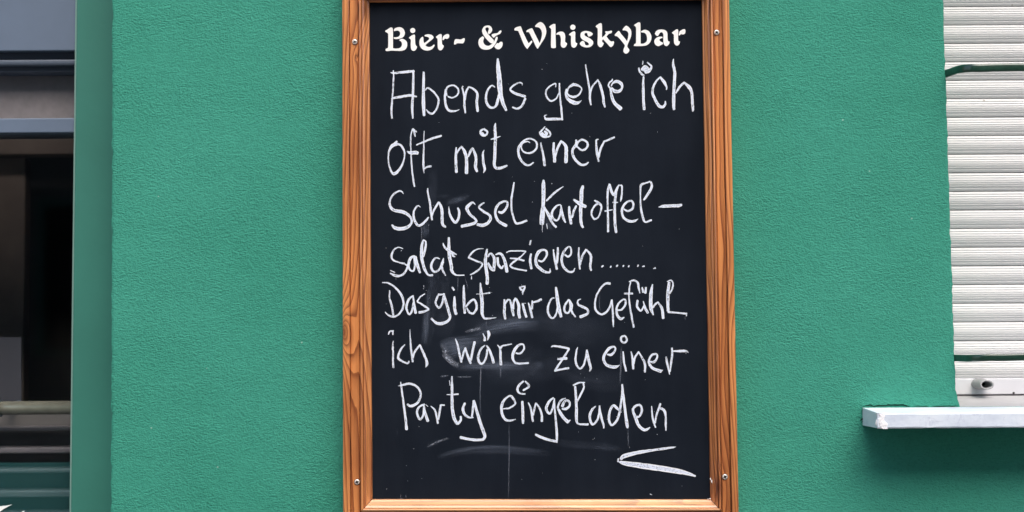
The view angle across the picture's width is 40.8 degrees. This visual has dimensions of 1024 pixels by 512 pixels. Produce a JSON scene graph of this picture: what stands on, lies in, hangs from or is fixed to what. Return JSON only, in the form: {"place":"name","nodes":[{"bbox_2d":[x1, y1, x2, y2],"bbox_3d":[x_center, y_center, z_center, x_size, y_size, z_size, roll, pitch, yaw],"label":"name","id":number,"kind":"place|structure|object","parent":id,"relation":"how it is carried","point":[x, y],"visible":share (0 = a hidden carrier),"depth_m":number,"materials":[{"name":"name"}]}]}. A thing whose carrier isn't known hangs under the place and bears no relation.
{"place":"outdoors","nodes":[
{"label":"outdoors","id":0,"kind":"place"},
{"bbox_3d":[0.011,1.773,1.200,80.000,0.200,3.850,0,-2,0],"label":"pavement","id":1,"kind":"structure","parent":0,"visible":0},
{"bbox_2d":[0,0,1023,511],"bbox_3d":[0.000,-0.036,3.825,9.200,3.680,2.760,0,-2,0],"label":"house","id":2,"kind":"structure","parent":1,"relation":"on","point":[186,288],"depth_m":2.60,"materials":[{"name":"teal paint"}]},
{"bbox_2d":[0,337,21,400],"bbox_3d":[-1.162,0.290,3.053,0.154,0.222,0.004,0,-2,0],"label":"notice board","id":3,"kind":"object","parent":2,"relation":"in","point":[10,368],"visible":0.6,"depth_m":3.05,"materials":[{"name":"grey"}]},
{"bbox_2d":[0,158,30,400],"bbox_3d":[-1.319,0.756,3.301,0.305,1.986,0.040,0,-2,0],"label":"door panel","id":4,"kind":"structure","parent":2,"relation":"in","point":[15,185],"depth_m":3.32,"materials":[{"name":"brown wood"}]},
{"bbox_2d":[0,415,70,511],"bbox_3d":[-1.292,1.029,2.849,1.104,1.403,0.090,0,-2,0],"label":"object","id":5,"kind":"object","parent":2,"relation":"in","point":[34,463],"depth_m":2.88,"materials":[{"name":"paint"}]},
{"bbox_2d":[0,399,70,416],"bbox_3d":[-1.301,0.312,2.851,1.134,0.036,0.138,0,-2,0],"label":"metal rail","id":6,"kind":"object","parent":2,"relation":"attached to","point":[18,407],"visible":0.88,"depth_m":2.79,"materials":[{"name":"grey metal"}]},
{"bbox_2d":[0,139,73,157],"bbox_3d":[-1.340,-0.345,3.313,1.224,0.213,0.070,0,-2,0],"label":"header board","id":7,"kind":"object","parent":2,"relation":"attached to","point":[35,148],"depth_m":3.27,"materials":[{"name":"brown wood"}]},
{"bbox_2d":[0,76,74,118],"bbox_3d":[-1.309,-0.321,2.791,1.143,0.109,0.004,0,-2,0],"label":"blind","id":8,"kind":"object","parent":2,"relation":"attached to","point":[36,96],"depth_m":2.79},
{"bbox_2d":[0,0,112,511],"bbox_3d":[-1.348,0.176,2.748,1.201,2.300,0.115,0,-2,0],"label":"shop window","id":9,"kind":"structure","parent":2,"relation":"in","point":[38,37],"depth_m":2.70,"materials":[{"name":"black glass"}]},
{"bbox_2d":[342,0,738,511],"bbox_3d":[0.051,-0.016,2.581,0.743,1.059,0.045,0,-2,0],"label":"chalkboard","id":10,"kind":"object","parent":2,"relation":"attached to","point":[538,267],"visible":1,"depth_m":2.58,"materials":[{"name":"paint"}]},
{"bbox_2d":[943,0,1023,394],"bbox_3d":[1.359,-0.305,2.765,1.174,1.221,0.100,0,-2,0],"label":"roller shutter","id":11,"kind":"object","parent":2,"relation":"attached to","point":[987,261],"visible":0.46,"depth_m":2.75,"materials":[{"name":"plastic"}]},
{"bbox_2d":[945,63,1023,77],"bbox_3d":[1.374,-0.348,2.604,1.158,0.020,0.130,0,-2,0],"label":"guard bar","id":12,"kind":"object","parent":2,"relation":"attached to","point":[997,67],"visible":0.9,"depth_m":2.54,"materials":[{"name":"green metal"}]},
{"bbox_2d":[954,353,1023,361],"bbox_3d":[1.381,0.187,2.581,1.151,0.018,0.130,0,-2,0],"label":"guard bar","id":13,"kind":"object","parent":2,"relation":"attached to","point":[989,357],"visible":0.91,"depth_m":2.52,"materials":[{"name":"green metal"}]}
]}

